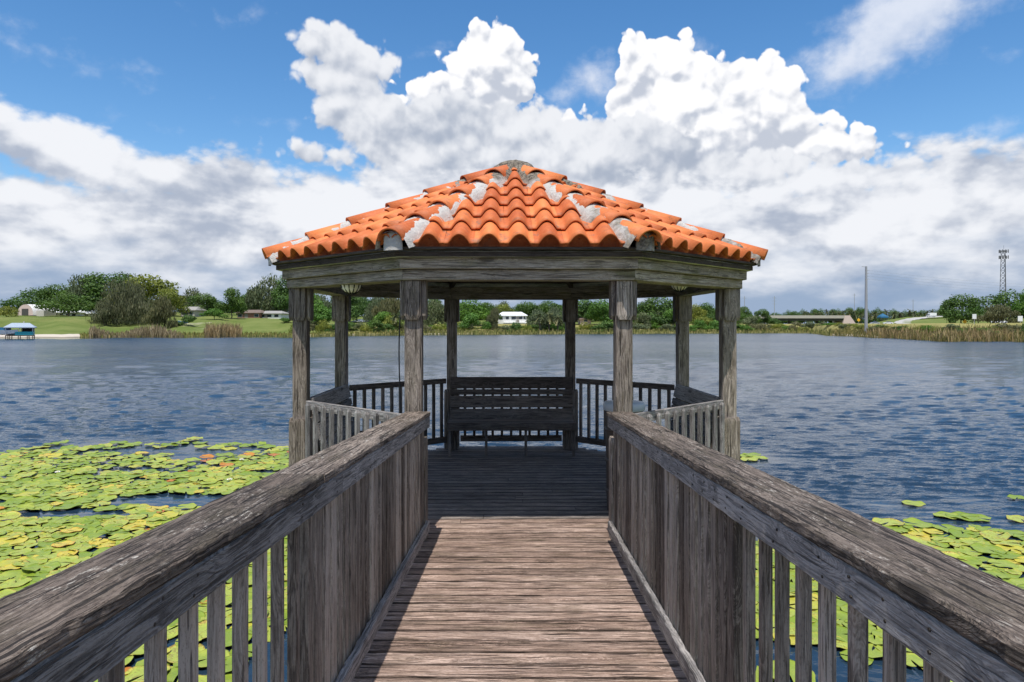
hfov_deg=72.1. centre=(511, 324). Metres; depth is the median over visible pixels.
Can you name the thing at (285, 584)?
lily pad
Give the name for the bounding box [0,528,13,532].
lily pad
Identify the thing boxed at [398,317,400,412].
cable
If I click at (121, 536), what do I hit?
lily pad
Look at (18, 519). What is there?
lily pad
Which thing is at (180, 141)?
sky
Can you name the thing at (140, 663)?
lily pad
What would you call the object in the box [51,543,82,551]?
lily pad
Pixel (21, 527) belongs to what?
lily pad
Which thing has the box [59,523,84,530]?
lily pad
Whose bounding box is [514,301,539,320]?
oak tree
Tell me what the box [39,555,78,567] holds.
lily pad
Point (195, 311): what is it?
house
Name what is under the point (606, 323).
shrub
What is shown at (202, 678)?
lily pad
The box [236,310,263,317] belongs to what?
house
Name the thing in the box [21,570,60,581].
lily pad
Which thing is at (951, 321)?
shrub
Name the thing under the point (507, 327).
shrub
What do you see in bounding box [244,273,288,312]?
tree
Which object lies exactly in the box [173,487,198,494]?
lily pad
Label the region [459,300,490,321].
tree
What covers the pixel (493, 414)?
bench
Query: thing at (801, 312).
tree
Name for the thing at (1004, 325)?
shrub
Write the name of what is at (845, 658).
lily pad
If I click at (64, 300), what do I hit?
shrub
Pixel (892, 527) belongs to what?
lily pad
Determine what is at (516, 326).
shrub
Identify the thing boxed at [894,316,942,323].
ramp road
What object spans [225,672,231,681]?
lily pad
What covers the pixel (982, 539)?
lily pad
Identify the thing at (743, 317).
tree
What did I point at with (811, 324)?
shrub
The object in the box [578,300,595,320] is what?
oak tree
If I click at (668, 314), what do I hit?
shrub
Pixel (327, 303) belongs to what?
tree
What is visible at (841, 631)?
lily pad
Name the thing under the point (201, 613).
lily pad
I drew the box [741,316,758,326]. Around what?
shrub
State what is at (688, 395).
bench
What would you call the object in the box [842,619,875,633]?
lily pad
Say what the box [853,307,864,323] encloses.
tree
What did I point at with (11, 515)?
lily pad
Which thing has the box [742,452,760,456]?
lily pad
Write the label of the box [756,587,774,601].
lily pad
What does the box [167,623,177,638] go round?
lily pad
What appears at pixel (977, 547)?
lily pad
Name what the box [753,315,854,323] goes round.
overpass
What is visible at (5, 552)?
lily pad
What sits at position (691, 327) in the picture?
shrub
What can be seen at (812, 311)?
tree
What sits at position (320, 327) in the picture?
shrub
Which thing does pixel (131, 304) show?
willow tree
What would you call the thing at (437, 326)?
shrub
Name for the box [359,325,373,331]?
shrub
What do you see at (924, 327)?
shrub
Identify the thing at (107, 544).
lily pad
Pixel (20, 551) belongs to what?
lily pad
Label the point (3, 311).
shrub
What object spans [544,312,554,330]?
palm tree
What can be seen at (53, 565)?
lily pad
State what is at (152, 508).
lily pad
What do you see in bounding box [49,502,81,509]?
lily pad
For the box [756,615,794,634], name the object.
lily pad
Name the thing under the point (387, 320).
shrub
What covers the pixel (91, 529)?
lily pad
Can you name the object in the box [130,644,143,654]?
lily pad
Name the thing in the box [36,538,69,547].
lily pad
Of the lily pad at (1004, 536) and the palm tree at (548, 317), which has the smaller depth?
the lily pad at (1004, 536)
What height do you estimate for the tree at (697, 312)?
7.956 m
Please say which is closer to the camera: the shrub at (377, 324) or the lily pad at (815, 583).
the lily pad at (815, 583)
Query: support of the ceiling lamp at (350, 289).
attached to the gazebo
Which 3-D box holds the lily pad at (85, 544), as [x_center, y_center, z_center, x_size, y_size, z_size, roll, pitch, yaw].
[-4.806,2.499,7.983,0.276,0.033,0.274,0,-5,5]
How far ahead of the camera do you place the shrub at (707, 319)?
235.36 m
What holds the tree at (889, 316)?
on the ground at (61, 326)
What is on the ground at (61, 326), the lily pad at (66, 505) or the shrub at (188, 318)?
the shrub at (188, 318)
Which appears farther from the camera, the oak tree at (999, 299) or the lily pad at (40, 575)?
the oak tree at (999, 299)
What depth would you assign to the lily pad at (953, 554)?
7.61 m
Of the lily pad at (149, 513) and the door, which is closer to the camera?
the lily pad at (149, 513)
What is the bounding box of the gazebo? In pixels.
[262,160,767,542]
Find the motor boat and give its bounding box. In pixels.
[0,327,17,334]
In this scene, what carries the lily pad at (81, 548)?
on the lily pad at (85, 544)
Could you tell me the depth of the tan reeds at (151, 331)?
152.85 m
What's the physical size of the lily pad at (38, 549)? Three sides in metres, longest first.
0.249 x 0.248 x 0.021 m
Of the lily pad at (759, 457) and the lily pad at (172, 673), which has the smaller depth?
the lily pad at (172, 673)
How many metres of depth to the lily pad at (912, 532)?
8.48 m
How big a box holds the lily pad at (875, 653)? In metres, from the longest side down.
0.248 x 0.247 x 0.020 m
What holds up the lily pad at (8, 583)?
on the lake water
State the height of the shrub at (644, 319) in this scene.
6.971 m
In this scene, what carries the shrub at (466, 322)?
on the ground at (61, 326)
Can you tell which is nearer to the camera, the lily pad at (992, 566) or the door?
the lily pad at (992, 566)
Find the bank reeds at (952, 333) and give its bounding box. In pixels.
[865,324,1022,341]
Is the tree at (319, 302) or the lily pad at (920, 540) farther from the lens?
the tree at (319, 302)
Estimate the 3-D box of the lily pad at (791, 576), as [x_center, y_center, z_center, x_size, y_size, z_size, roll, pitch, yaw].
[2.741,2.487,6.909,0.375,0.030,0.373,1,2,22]
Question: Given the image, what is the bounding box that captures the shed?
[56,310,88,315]
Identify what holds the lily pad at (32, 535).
on the lake water
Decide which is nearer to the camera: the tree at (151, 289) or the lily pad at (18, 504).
the lily pad at (18, 504)
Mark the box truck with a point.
(931, 314)
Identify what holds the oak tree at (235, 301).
on the ground at (61, 326)
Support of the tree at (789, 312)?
on the ground at (61, 326)
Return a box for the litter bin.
[603,400,644,510]
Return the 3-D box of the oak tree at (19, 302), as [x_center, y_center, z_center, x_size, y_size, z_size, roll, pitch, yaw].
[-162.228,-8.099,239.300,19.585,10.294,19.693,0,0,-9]
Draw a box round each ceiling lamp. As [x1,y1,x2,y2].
[340,285,361,294]
[671,286,686,291]
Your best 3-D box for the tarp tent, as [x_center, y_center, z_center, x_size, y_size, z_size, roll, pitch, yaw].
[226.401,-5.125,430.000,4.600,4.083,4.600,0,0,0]
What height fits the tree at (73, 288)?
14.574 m
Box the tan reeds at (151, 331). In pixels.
[89,323,183,336]
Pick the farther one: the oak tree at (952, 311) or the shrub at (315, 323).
the shrub at (315, 323)
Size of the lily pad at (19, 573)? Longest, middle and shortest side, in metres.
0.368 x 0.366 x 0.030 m
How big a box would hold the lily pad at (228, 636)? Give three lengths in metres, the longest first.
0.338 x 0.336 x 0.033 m
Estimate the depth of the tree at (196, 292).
249.63 m
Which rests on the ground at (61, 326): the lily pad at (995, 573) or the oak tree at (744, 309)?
the oak tree at (744, 309)
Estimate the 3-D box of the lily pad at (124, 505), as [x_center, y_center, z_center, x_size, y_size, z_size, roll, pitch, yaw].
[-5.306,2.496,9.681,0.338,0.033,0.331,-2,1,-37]
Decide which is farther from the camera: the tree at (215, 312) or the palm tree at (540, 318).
the palm tree at (540, 318)
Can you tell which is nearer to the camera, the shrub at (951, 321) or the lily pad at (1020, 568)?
the lily pad at (1020, 568)
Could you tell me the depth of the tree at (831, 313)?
663.26 m
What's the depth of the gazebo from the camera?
6.84 m
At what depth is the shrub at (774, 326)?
238.23 m
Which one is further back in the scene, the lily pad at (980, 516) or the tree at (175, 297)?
the tree at (175, 297)
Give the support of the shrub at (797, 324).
on the ground at (61, 326)
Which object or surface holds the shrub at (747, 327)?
on the ground at (61, 326)
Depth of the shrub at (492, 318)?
207.44 m
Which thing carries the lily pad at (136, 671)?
on the lake water
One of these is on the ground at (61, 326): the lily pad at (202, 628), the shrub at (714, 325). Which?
the shrub at (714, 325)
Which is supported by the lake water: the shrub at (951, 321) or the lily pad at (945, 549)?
the lily pad at (945, 549)
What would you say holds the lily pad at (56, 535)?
on the lake water
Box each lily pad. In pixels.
[0,511,20,520]
[0,520,12,526]
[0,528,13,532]
[0,532,26,540]
[0,534,28,544]
[0,549,17,555]
[0,558,23,566]
[0,563,24,569]
[0,567,36,582]
[0,577,31,587]
[4,502,34,507]
[4,524,40,530]
[6,496,33,503]
[10,548,32,555]
[11,481,39,487]
[11,516,37,521]
[12,539,35,545]
[12,557,47,566]
[18,531,42,537]
[19,555,38,561]
[21,561,60,572]
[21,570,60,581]
[22,519,47,524]
[23,495,50,502]
[23,549,51,557]
[26,504,53,510]
[31,545,54,551]
[32,502,50,506]
[32,551,63,559]
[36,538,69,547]
[37,536,58,541]
[39,515,72,524]
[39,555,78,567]
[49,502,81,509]
[51,530,77,537]
[51,540,74,546]
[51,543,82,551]
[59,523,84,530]
[62,517,88,525]
[65,551,92,558]
[68,545,91,551]
[69,527,96,536]
[70,537,92,544]
[73,521,100,528]
[73,542,101,547]
[84,529,111,538]
[90,538,123,547]
[101,519,128,526]
[106,529,129,534]
[108,533,132,540]
[113,503,139,509]
[119,519,148,527]
[123,504,151,512]
[125,655,133,664]
[125,664,170,681]
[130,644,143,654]
[132,509,161,517]
[135,656,170,665]
[146,505,168,511]
[153,511,178,518]
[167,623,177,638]
[167,643,204,662]
[167,667,177,681]
[168,610,204,626]
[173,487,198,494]
[177,674,206,681]
[198,620,226,639]
[198,649,229,666]
[225,583,231,595]
[225,628,251,646]
[225,655,248,672]
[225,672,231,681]
[229,643,251,656]
[230,609,268,621]
[249,583,269,591]
[249,601,286,617]
[267,581,286,588]
[284,609,286,624]
[740,457,757,460]
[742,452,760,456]
[753,455,767,458]
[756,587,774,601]
[756,600,774,614]
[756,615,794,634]
[756,666,773,681]
[773,571,794,582]
[773,632,794,644]
[773,659,815,681]
[790,596,817,608]
[790,608,815,622]
[790,615,817,631]
[812,580,817,590]
[836,597,847,605]
[836,609,847,626]
[836,625,847,641]
[836,636,847,648]
[839,649,873,664]
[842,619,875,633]
[868,643,882,657]
[872,517,904,525]
[873,644,911,652]
[882,523,913,531]
[901,533,921,538]
[902,500,925,506]
[903,517,932,527]
[906,653,922,666]
[907,528,930,536]
[909,536,939,547]
[914,535,940,540]
[930,534,955,539]
[931,536,954,542]
[932,524,963,533]
[933,511,957,518]
[934,547,958,553]
[941,551,966,560]
[945,511,981,520]
[945,539,970,545]
[948,528,978,537]
[954,546,982,555]
[957,551,976,560]
[957,555,981,564]
[959,537,984,543]
[960,513,990,521]
[970,536,994,542]
[970,542,1006,554]
[974,541,995,546]
[979,530,1010,539]
[979,563,1007,570]
[982,570,1010,578]
[987,558,1018,567]
[990,538,1023,546]
[992,568,1020,577]
[994,544,1023,554]
[994,550,1023,558]
[998,529,1023,535]
[1004,577,1023,587]
[1006,515,1023,522]
[1007,494,1023,498]
[1010,564,1023,571]
[1013,533,1023,539]
[1014,556,1023,562]
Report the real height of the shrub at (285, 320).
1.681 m
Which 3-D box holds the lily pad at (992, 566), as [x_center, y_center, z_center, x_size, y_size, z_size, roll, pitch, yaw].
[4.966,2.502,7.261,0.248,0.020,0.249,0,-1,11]
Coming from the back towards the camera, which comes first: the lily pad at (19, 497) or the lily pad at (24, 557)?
the lily pad at (19, 497)
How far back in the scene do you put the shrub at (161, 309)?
175.09 m
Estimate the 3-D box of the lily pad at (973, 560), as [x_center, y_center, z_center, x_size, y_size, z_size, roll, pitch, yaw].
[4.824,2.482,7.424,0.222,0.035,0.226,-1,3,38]
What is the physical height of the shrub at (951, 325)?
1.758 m
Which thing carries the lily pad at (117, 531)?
on the lake water
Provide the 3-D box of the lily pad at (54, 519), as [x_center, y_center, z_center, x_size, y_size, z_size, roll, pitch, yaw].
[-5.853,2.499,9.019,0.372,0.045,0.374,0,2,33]
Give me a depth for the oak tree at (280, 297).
230.39 m
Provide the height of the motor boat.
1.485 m
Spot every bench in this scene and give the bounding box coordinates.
[310,384,363,451]
[447,377,575,456]
[670,384,718,447]
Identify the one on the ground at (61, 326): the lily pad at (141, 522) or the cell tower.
the cell tower
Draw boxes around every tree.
[0,287,42,308]
[32,283,69,304]
[53,273,94,310]
[56,271,112,310]
[87,273,155,324]
[92,271,150,309]
[103,273,180,305]
[150,287,191,314]
[179,286,204,311]
[185,292,218,309]
[199,308,228,319]
[214,287,247,318]
[235,294,267,312]
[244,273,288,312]
[270,275,288,311]
[285,293,329,311]
[316,294,331,307]
[327,297,363,320]
[351,297,370,320]
[363,297,383,323]
[371,298,399,319]
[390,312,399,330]
[423,299,446,326]
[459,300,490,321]
[477,302,501,320]
[494,304,514,313]
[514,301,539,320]
[533,314,544,330]
[534,300,561,320]
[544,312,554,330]
[552,315,562,329]
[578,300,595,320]
[586,299,612,321]
[633,297,675,324]
[692,304,707,318]
[698,302,718,321]
[737,314,762,323]
[740,306,751,323]
[753,309,771,323]
[780,310,798,323]
[797,309,810,322]
[810,309,817,314]
[814,308,825,323]
[828,309,837,322]
[845,307,860,319]
[851,310,857,321]
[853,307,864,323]
[868,307,880,322]
[887,308,899,319]
[890,311,897,318]
[938,293,985,322]
[965,305,987,322]
[972,288,1023,320]
[1011,289,1023,316]
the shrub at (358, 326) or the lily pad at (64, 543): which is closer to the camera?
the lily pad at (64, 543)
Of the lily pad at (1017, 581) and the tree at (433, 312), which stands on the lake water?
the lily pad at (1017, 581)
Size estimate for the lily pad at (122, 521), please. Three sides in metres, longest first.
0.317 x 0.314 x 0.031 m
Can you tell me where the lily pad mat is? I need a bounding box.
[0,436,1023,667]
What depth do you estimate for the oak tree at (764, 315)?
249.24 m
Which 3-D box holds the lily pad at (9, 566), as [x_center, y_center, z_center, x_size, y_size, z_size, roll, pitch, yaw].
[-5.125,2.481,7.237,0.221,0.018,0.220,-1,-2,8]
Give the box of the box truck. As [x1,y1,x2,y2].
[926,313,936,316]
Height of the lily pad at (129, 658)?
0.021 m
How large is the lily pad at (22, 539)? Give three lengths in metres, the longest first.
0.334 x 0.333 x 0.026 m
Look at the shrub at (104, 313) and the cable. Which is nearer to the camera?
the cable
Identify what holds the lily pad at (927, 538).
on the lake water
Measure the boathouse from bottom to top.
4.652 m
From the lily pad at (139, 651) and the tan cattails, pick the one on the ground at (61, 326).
the tan cattails
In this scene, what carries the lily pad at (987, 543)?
on the lake water
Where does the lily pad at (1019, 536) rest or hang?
on the lake water
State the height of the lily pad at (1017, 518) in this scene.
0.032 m
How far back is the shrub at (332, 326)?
178.98 m
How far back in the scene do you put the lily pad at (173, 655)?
5.37 m
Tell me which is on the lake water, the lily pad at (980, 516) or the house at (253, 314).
the lily pad at (980, 516)
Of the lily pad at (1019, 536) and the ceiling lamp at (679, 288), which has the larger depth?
the lily pad at (1019, 536)
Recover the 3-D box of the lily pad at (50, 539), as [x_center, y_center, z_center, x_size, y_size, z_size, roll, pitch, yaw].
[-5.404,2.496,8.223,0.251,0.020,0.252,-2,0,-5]
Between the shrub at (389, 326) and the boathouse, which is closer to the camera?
the boathouse
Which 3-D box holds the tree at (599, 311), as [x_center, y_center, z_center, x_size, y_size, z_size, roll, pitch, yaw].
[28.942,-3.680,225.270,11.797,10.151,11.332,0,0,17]
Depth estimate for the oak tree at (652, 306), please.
230.69 m
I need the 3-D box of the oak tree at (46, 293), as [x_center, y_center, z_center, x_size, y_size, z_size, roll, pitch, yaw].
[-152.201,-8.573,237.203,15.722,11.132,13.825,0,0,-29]
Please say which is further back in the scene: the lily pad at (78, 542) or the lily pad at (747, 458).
the lily pad at (747, 458)
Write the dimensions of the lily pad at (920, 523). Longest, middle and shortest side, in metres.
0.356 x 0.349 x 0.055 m
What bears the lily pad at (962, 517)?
on the lake water
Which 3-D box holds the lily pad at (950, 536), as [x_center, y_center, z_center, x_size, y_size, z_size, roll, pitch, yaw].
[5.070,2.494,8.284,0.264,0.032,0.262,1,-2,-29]
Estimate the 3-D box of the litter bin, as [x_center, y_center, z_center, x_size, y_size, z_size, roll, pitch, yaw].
[1.102,1.281,6.927,0.410,1.078,0.410,0,0,0]
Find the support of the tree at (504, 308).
on the ground at (61, 326)
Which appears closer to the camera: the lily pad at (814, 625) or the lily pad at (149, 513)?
the lily pad at (814, 625)
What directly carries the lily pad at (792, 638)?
on the lake water
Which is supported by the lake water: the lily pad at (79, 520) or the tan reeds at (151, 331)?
the lily pad at (79, 520)
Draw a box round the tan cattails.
[204,321,242,336]
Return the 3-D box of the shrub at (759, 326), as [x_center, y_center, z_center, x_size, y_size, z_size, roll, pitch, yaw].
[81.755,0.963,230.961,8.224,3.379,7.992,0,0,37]
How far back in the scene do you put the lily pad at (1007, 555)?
7.63 m
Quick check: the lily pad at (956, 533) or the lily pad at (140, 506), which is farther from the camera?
the lily pad at (140, 506)
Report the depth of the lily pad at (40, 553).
7.68 m
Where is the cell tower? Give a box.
[999,249,1008,319]
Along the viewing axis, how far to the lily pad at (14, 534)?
8.31 m
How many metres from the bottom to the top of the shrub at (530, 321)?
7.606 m
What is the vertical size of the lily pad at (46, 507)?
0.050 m
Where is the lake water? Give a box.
[0,333,1023,681]
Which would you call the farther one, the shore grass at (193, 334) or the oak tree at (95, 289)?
the oak tree at (95, 289)
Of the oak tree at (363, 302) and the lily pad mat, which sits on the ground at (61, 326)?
the oak tree at (363, 302)
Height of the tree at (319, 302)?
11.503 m
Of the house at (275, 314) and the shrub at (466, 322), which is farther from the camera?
the house at (275, 314)
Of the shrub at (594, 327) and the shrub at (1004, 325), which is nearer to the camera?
the shrub at (1004, 325)
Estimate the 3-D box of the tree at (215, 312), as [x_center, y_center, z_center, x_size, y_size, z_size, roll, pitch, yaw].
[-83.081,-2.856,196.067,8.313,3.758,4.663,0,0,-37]
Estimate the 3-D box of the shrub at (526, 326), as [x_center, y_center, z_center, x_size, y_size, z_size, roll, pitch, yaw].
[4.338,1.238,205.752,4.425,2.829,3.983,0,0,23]
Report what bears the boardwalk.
in the lake water
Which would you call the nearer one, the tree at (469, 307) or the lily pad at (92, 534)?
the lily pad at (92, 534)
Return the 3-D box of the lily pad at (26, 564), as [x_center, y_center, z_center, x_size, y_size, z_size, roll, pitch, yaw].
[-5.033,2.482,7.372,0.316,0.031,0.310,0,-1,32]
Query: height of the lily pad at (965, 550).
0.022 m
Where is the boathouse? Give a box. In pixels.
[3,322,36,338]
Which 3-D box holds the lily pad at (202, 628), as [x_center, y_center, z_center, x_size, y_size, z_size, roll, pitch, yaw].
[-2.501,2.482,5.724,0.328,0.033,0.335,-1,1,41]
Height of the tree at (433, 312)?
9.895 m
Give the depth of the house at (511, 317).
236.00 m
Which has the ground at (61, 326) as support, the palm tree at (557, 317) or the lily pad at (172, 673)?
the palm tree at (557, 317)
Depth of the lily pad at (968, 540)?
8.14 m
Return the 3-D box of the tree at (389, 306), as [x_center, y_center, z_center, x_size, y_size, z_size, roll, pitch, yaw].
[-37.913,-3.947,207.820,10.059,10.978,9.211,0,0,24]
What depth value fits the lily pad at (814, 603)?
6.31 m
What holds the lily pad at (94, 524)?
on the lake water
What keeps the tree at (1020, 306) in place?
on the ground at (61, 326)
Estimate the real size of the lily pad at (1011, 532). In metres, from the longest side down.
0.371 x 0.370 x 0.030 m
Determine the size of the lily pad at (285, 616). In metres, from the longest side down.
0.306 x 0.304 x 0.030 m
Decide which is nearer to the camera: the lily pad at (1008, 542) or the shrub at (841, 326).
the lily pad at (1008, 542)
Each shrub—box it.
[0,306,19,316]
[32,292,98,315]
[92,297,121,325]
[139,295,177,328]
[175,314,197,324]
[279,318,289,321]
[310,320,318,327]
[311,304,331,324]
[315,320,331,332]
[324,324,334,331]
[348,322,357,330]
[353,322,364,330]
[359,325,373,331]
[366,311,397,324]
[367,318,385,331]
[378,323,397,331]
[382,314,401,331]
[397,324,404,331]
[423,324,435,331]
[432,324,446,331]
[458,312,481,330]
[480,321,491,329]
[486,306,499,329]
[497,325,512,331]
[507,321,520,331]
[521,324,531,330]
[525,308,551,329]
[527,324,538,330]
[543,322,564,330]
[548,306,564,328]
[578,322,590,329]
[589,324,609,331]
[597,320,612,329]
[633,323,649,329]
[634,311,651,328]
[651,321,661,328]
[657,308,674,325]
[658,324,674,330]
[689,325,698,330]
[690,316,712,328]
[692,320,706,327]
[702,320,718,329]
[737,324,754,330]
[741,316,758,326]
[752,323,772,329]
[769,317,782,324]
[769,323,786,328]
[788,322,803,326]
[801,321,817,328]
[838,324,846,328]
[854,324,869,328]
[919,325,933,332]
[929,326,940,332]
[939,303,955,322]
[941,324,960,331]
[972,303,1021,322]
[993,322,1011,329]
[1008,324,1020,332]
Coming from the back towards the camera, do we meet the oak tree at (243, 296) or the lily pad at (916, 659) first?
the oak tree at (243, 296)
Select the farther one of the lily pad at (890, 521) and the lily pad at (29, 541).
the lily pad at (890, 521)
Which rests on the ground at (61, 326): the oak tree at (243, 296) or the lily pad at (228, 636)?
the oak tree at (243, 296)
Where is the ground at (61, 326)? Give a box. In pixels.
[0,312,1023,341]
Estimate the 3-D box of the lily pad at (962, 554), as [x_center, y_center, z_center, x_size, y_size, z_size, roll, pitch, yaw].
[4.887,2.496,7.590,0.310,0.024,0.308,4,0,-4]
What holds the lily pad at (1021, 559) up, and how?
on the lake water
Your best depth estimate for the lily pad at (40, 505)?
9.76 m
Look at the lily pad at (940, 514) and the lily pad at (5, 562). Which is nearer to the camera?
the lily pad at (5, 562)
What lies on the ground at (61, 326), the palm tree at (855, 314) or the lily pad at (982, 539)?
the palm tree at (855, 314)
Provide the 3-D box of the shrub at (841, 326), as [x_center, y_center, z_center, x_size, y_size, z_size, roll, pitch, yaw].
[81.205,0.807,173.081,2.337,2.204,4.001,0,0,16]
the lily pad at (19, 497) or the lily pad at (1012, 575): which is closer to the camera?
the lily pad at (1012, 575)
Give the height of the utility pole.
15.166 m
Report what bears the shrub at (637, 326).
on the ground at (61, 326)
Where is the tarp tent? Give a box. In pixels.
[877,313,887,317]
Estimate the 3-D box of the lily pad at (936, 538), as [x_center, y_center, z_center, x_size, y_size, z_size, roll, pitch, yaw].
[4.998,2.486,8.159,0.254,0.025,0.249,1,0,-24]
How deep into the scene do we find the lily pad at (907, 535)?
8.36 m
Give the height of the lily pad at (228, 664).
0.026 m
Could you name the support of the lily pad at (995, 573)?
on the lake water
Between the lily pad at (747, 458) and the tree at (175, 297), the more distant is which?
the tree at (175, 297)
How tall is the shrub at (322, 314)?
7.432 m
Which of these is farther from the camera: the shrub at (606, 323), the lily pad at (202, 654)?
the shrub at (606, 323)
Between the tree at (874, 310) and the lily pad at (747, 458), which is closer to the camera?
the lily pad at (747, 458)
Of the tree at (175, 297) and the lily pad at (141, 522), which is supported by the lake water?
the lily pad at (141, 522)
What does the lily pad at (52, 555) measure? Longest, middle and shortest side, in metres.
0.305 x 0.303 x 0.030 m
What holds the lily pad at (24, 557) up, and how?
on the lake water
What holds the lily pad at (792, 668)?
on the lake water
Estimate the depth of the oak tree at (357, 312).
215.24 m
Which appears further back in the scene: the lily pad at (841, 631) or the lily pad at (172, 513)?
the lily pad at (172, 513)
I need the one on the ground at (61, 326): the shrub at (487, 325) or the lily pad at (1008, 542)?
the shrub at (487, 325)
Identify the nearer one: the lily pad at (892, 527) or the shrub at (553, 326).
the lily pad at (892, 527)
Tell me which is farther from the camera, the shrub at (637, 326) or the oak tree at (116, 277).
the oak tree at (116, 277)
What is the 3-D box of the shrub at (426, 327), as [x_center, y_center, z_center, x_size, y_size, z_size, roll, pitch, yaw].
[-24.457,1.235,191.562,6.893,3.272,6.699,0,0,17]
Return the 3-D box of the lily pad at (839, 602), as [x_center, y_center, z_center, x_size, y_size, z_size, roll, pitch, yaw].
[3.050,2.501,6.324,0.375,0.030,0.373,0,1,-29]
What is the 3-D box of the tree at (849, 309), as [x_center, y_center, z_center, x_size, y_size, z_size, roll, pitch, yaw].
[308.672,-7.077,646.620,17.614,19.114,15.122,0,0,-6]
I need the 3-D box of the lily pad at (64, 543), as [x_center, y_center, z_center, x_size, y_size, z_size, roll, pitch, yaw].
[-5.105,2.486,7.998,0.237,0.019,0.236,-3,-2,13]
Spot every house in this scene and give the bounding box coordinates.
[181,307,206,316]
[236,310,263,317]
[261,311,288,318]
[498,312,527,323]
[578,317,592,324]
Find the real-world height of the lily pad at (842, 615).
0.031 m
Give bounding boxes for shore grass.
[79,330,404,336]
[384,328,832,335]
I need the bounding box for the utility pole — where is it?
[862,266,868,332]
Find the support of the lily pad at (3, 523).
on the lake water
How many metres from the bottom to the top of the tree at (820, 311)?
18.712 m
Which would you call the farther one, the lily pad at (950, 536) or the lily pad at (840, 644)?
the lily pad at (950, 536)
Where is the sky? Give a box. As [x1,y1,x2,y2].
[0,0,1023,323]
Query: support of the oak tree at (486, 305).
on the ground at (61, 326)
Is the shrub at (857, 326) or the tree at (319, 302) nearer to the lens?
the shrub at (857, 326)
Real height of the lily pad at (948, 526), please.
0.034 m
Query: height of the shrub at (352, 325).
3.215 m
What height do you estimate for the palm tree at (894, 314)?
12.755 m
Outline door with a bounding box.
[22,309,27,314]
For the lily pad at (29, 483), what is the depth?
11.02 m
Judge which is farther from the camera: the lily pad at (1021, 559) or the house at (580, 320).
the house at (580, 320)
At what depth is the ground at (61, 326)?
183.15 m
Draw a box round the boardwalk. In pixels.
[0,411,1023,681]
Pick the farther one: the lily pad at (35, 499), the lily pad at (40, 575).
the lily pad at (35, 499)
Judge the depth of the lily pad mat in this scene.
11.01 m
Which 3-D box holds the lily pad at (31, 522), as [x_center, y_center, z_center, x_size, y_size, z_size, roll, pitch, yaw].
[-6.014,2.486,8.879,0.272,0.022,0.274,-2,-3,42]
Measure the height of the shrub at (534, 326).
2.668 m
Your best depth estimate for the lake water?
23.54 m
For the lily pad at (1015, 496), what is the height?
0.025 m
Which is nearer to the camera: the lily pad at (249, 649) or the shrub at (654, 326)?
the lily pad at (249, 649)
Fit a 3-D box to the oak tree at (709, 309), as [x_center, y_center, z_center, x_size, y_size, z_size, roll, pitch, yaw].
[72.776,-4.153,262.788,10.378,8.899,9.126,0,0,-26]
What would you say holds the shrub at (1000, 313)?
on the ground at (61, 326)
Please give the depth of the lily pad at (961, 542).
8.10 m
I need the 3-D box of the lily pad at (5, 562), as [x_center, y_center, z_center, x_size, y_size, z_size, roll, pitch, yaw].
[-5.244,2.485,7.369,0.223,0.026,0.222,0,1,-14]
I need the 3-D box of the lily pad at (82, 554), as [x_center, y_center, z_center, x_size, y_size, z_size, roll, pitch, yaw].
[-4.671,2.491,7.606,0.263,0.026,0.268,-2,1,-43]
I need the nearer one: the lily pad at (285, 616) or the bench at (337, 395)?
the lily pad at (285, 616)
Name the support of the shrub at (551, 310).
on the ground at (61, 326)
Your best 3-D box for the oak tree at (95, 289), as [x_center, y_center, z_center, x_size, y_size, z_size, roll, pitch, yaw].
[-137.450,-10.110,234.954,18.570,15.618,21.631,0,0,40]
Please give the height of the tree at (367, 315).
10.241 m
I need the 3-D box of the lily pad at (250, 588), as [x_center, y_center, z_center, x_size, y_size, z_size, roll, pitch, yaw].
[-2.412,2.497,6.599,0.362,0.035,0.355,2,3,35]
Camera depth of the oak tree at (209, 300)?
230.06 m
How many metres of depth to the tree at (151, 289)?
223.43 m
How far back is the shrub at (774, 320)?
243.14 m
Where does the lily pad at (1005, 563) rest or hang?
on the lake water
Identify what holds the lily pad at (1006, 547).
on the lake water
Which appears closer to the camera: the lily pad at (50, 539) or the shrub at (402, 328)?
the lily pad at (50, 539)
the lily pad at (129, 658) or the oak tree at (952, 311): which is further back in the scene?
the oak tree at (952, 311)
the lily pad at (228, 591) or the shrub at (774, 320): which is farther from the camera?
the shrub at (774, 320)
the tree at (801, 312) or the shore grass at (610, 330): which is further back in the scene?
the tree at (801, 312)
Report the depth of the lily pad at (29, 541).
8.09 m
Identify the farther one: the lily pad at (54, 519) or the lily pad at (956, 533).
the lily pad at (54, 519)
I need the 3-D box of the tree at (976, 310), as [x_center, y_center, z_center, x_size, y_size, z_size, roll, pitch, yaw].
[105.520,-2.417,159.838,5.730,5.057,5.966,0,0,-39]
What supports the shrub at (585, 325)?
on the ground at (61, 326)
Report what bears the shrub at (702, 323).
on the ground at (61, 326)
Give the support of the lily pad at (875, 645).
on the lake water
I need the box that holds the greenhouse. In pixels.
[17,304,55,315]
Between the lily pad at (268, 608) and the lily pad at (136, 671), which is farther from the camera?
the lily pad at (268, 608)
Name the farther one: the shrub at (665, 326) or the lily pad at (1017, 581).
the shrub at (665, 326)

